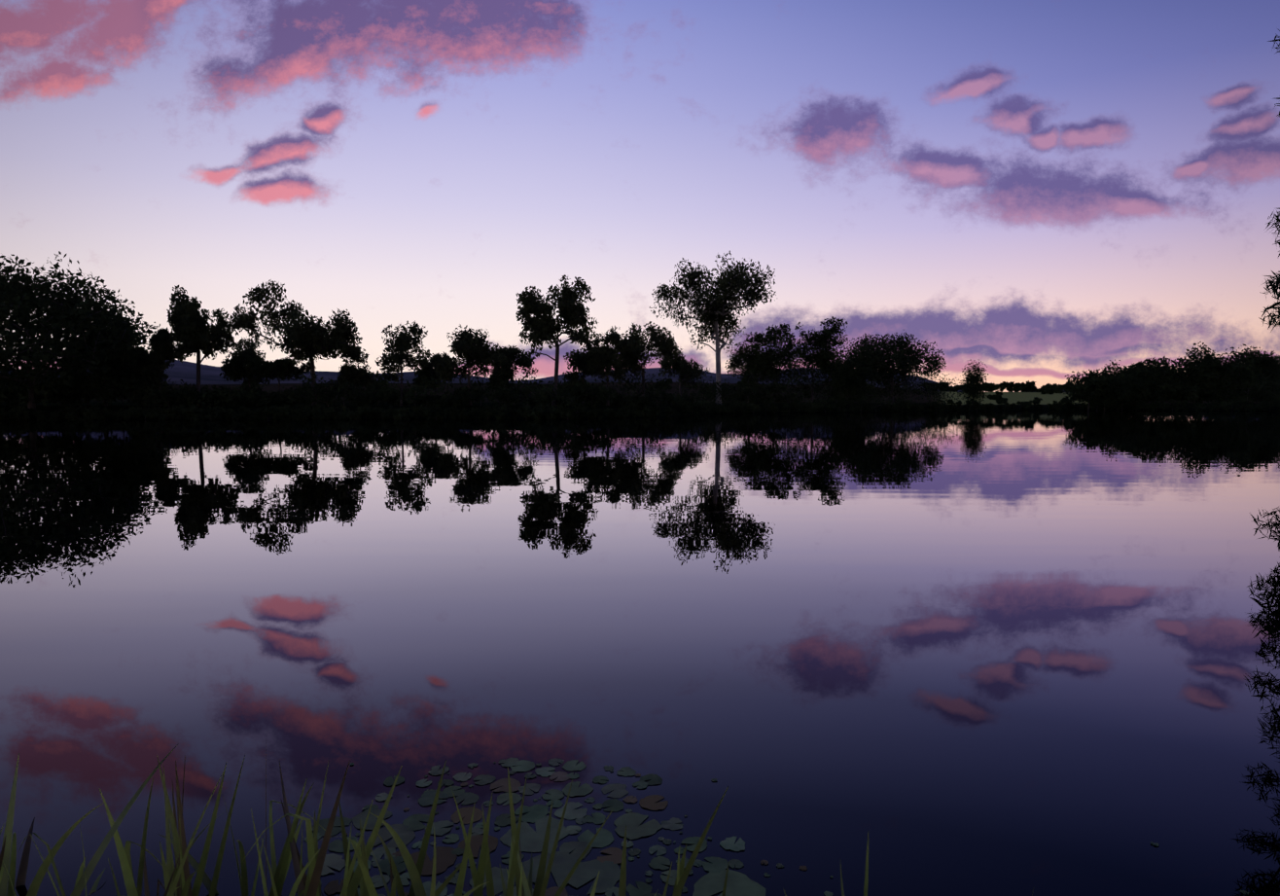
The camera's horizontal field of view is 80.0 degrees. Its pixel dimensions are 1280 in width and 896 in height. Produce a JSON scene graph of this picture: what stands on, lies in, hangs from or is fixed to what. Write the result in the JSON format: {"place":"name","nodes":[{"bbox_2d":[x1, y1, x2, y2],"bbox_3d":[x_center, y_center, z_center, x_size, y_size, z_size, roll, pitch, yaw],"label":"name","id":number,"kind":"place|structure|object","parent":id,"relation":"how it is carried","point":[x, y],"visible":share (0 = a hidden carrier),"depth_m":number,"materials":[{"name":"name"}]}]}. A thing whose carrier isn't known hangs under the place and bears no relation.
{"place":"outdoors","nodes":[
{"label":"outdoors","id":0,"kind":"place"},
{"bbox_2d":[0,409,1279,895],"bbox_3d":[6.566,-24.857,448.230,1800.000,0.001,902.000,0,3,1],"label":"lake water","id":1,"kind":"structure","parent":0,"point":[994,653],"depth_m":4.00,"materials":[{"name":"purple liquid"}]},
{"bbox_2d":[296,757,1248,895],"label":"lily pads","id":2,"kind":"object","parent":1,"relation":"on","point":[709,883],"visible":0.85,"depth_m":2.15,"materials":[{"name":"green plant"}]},
{"bbox_2d":[0,359,1279,420],"bbox_3d":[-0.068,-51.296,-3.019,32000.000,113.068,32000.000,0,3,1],"label":"terrain","id":3,"kind":"structure","parent":0,"point":[186,372],"depth_m":280.45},
{"bbox_2d":[0,250,161,410],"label":"tree","id":4,"kind":"object","parent":3,"relation":"on","point":[73,314],"visible":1,"depth_m":54.41,"materials":[{"name":"green plant"}]},
{"bbox_2d":[56,308,158,405],"bbox_3d":[-42.564,-7.345,61.081,6.868,7.951,7.536,-3,4,-41],"label":"tree","id":5,"kind":"object","parent":3,"relation":"on","point":[127,366],"visible":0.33,"depth_m":60.18,"materials":[{"name":"green plant"}]},
{"bbox_2d":[124,344,174,405],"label":"tree","id":6,"kind":"object","parent":3,"relation":"on","point":[139,352],"visible":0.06,"depth_m":65.39,"materials":[{"name":"green plant"}]},
{"bbox_2d":[138,326,176,405],"bbox_3d":[-38.957,-6.625,61.836,2.959,6.444,3.071,0,3,1],"label":"thin tree","id":7,"kind":"object","parent":3,"relation":"on","point":[154,365],"visible":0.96,"depth_m":61.11,"materials":[{"name":"green plant"}]},
{"bbox_2d":[166,284,236,406],"bbox_3d":[-35.544,-8.341,62.019,5.022,9.896,6.053,-2,4,-32],"label":"gum tree","id":8,"kind":"object","parent":3,"relation":"on","point":[194,333],"visible":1,"depth_m":60.90,"materials":[{"name":"green plant"}]},
{"bbox_2d":[218,336,270,387],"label":"tree","id":9,"kind":"object","parent":3,"relation":"on","point":[231,372],"visible":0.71,"depth_m":68.99,"materials":[{"name":"green plant"}]},
{"bbox_2d":[229,353,316,392],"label":"umbrella tree","id":10,"kind":"object","parent":3,"relation":"on","point":[283,370],"visible":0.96,"depth_m":66.22,"materials":[{"name":"green plant"}]},
{"bbox_2d":[221,279,362,405],"bbox_3d":[-27.613,-8.664,63.285,10.176,10.357,10.042,0,3,1],"label":"gum tree","id":11,"kind":"object","parent":3,"relation":"on","point":[310,338],"visible":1,"depth_m":61.40,"materials":[{"name":"green plant"}]},
{"bbox_2d":[336,345,379,391],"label":"tree","id":12,"kind":"object","parent":3,"relation":"on","point":[353,373],"visible":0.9,"depth_m":67.32,"materials":[{"name":"green plant"}]},
{"bbox_2d":[371,320,433,405],"bbox_3d":[-20.135,-7.068,63.996,5.234,7.091,4.894,0,3,1],"label":"small tree","id":13,"kind":"object","parent":3,"relation":"on","point":[400,355],"visible":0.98,"depth_m":63.69,"materials":[{"name":"green plant"}]},
{"bbox_2d":[411,352,454,395],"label":"tree","id":14,"kind":"object","parent":3,"relation":"on","point":[429,373],"visible":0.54,"depth_m":72.47,"materials":[{"name":"green plant"}]},
{"bbox_2d":[433,324,507,405],"bbox_3d":[-14.171,-7.016,64.737,5.721,6.884,6.225,3,4,42],"label":"tree","id":15,"kind":"object","parent":3,"relation":"on","point":[474,349],"visible":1,"depth_m":63.97,"materials":[{"name":"green plant"}]},
{"bbox_2d":[488,343,538,405],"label":"tree","id":16,"kind":"object","parent":3,"relation":"on","point":[513,354],"visible":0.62,"depth_m":69.85,"materials":[{"name":"green plant"}]},
{"bbox_2d":[0,744,1033,895],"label":"reeds","id":17,"kind":"object","parent":3,"relation":"on","point":[178,877],"visible":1,"depth_m":1.74,"materials":[{"name":"green plant"}]},
{"bbox_2d":[515,274,600,405],"bbox_3d":[-6.868,-9.020,64.697,7.251,10.897,7.354,0,3,1],"label":"gum tree","id":18,"kind":"object","parent":3,"relation":"on","point":[572,311],"visible":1,"depth_m":63.21,"materials":[{"name":"green plant"}]},
{"bbox_2d":[562,348,603,404],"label":"tree","id":19,"kind":"object","parent":3,"relation":"on","point":[579,362],"visible":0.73,"depth_m":74.19,"materials":[{"name":"green plant"}]},
{"bbox_2d":[581,325,637,405],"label":"small tree","id":20,"kind":"object","parent":3,"relation":"on","point":[604,358],"visible":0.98,"depth_m":67.72,"materials":[{"name":"green plant"}]},
{"bbox_2d":[0,364,1279,409],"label":"shore bushes","id":21,"kind":"object","parent":3,"relation":"on","point":[242,395],"visible":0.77,"depth_m":64.27,"materials":[{"name":"green plant"}]},
{"bbox_2d":[615,320,675,396],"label":"small tree","id":22,"kind":"object","parent":3,"relation":"on","point":[660,340],"visible":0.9,"depth_m":71.35,"materials":[{"name":"green plant"}]},
{"bbox_2d":[242,377,1072,399],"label":"distant trees","id":23,"kind":"object","parent":3,"relation":"on","point":[1028,386],"visible":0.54,"depth_m":418.45,"materials":[{"name":"green plant"}]},
{"bbox_2d":[656,338,709,396],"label":"tree","id":24,"kind":"object","parent":3,"relation":"on","point":[679,363],"visible":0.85,"depth_m":89.99,"materials":[{"name":"green plant"}]},
{"bbox_2d":[649,249,776,403],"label":"gum tree","id":25,"kind":"object","parent":3,"relation":"on","point":[715,311],"visible":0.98,"depth_m":97.29,"materials":[{"name":"green plant"}]},
{"bbox_2d":[725,340,766,402],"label":"tree","id":26,"kind":"object","parent":3,"relation":"on","point":[735,361],"visible":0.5,"depth_m":109.89,"materials":[{"name":"green plant"}]},
{"bbox_2d":[740,322,807,402],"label":"dense tree","id":27,"kind":"object","parent":3,"relation":"on","point":[777,356],"visible":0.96,"depth_m":104.06,"materials":[{"name":"green plant"}]},
{"bbox_2d":[781,316,848,403],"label":"dense tree","id":28,"kind":"object","parent":3,"relation":"on","point":[822,356],"visible":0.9,"depth_m":108.09,"materials":[{"name":"green plant"}]},
{"bbox_2d":[835,332,946,403],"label":"round tree","id":29,"kind":"object","parent":3,"relation":"on","point":[880,361],"visible":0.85,"depth_m":123.31,"materials":[{"name":"green plant"}]},
{"bbox_2d":[959,358,988,409],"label":"bush","id":30,"kind":"object","parent":3,"relation":"on","point":[974,380],"visible":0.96,"depth_m":138.37,"materials":[{"name":"green plant"}]},
{"bbox_2d":[1063,341,1279,410],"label":"tree line","id":31,"kind":"object","parent":3,"relation":"on","point":[1196,378],"visible":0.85,"depth_m":138.76,"materials":[{"name":"green plant"}]},
{"bbox_2d":[1256,28,1279,401],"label":"pine tree","id":32,"kind":"object","parent":3,"relation":"on","point":[1274,288],"visible":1,"depth_m":18.23,"materials":[{"name":"green plant"}]},
{"bbox_2d":[0,0,1279,391],"label":"sky","id":33,"kind":"structure","parent":0,"point":[1042,192],"materials":[{"name":"purple"}]}
]}

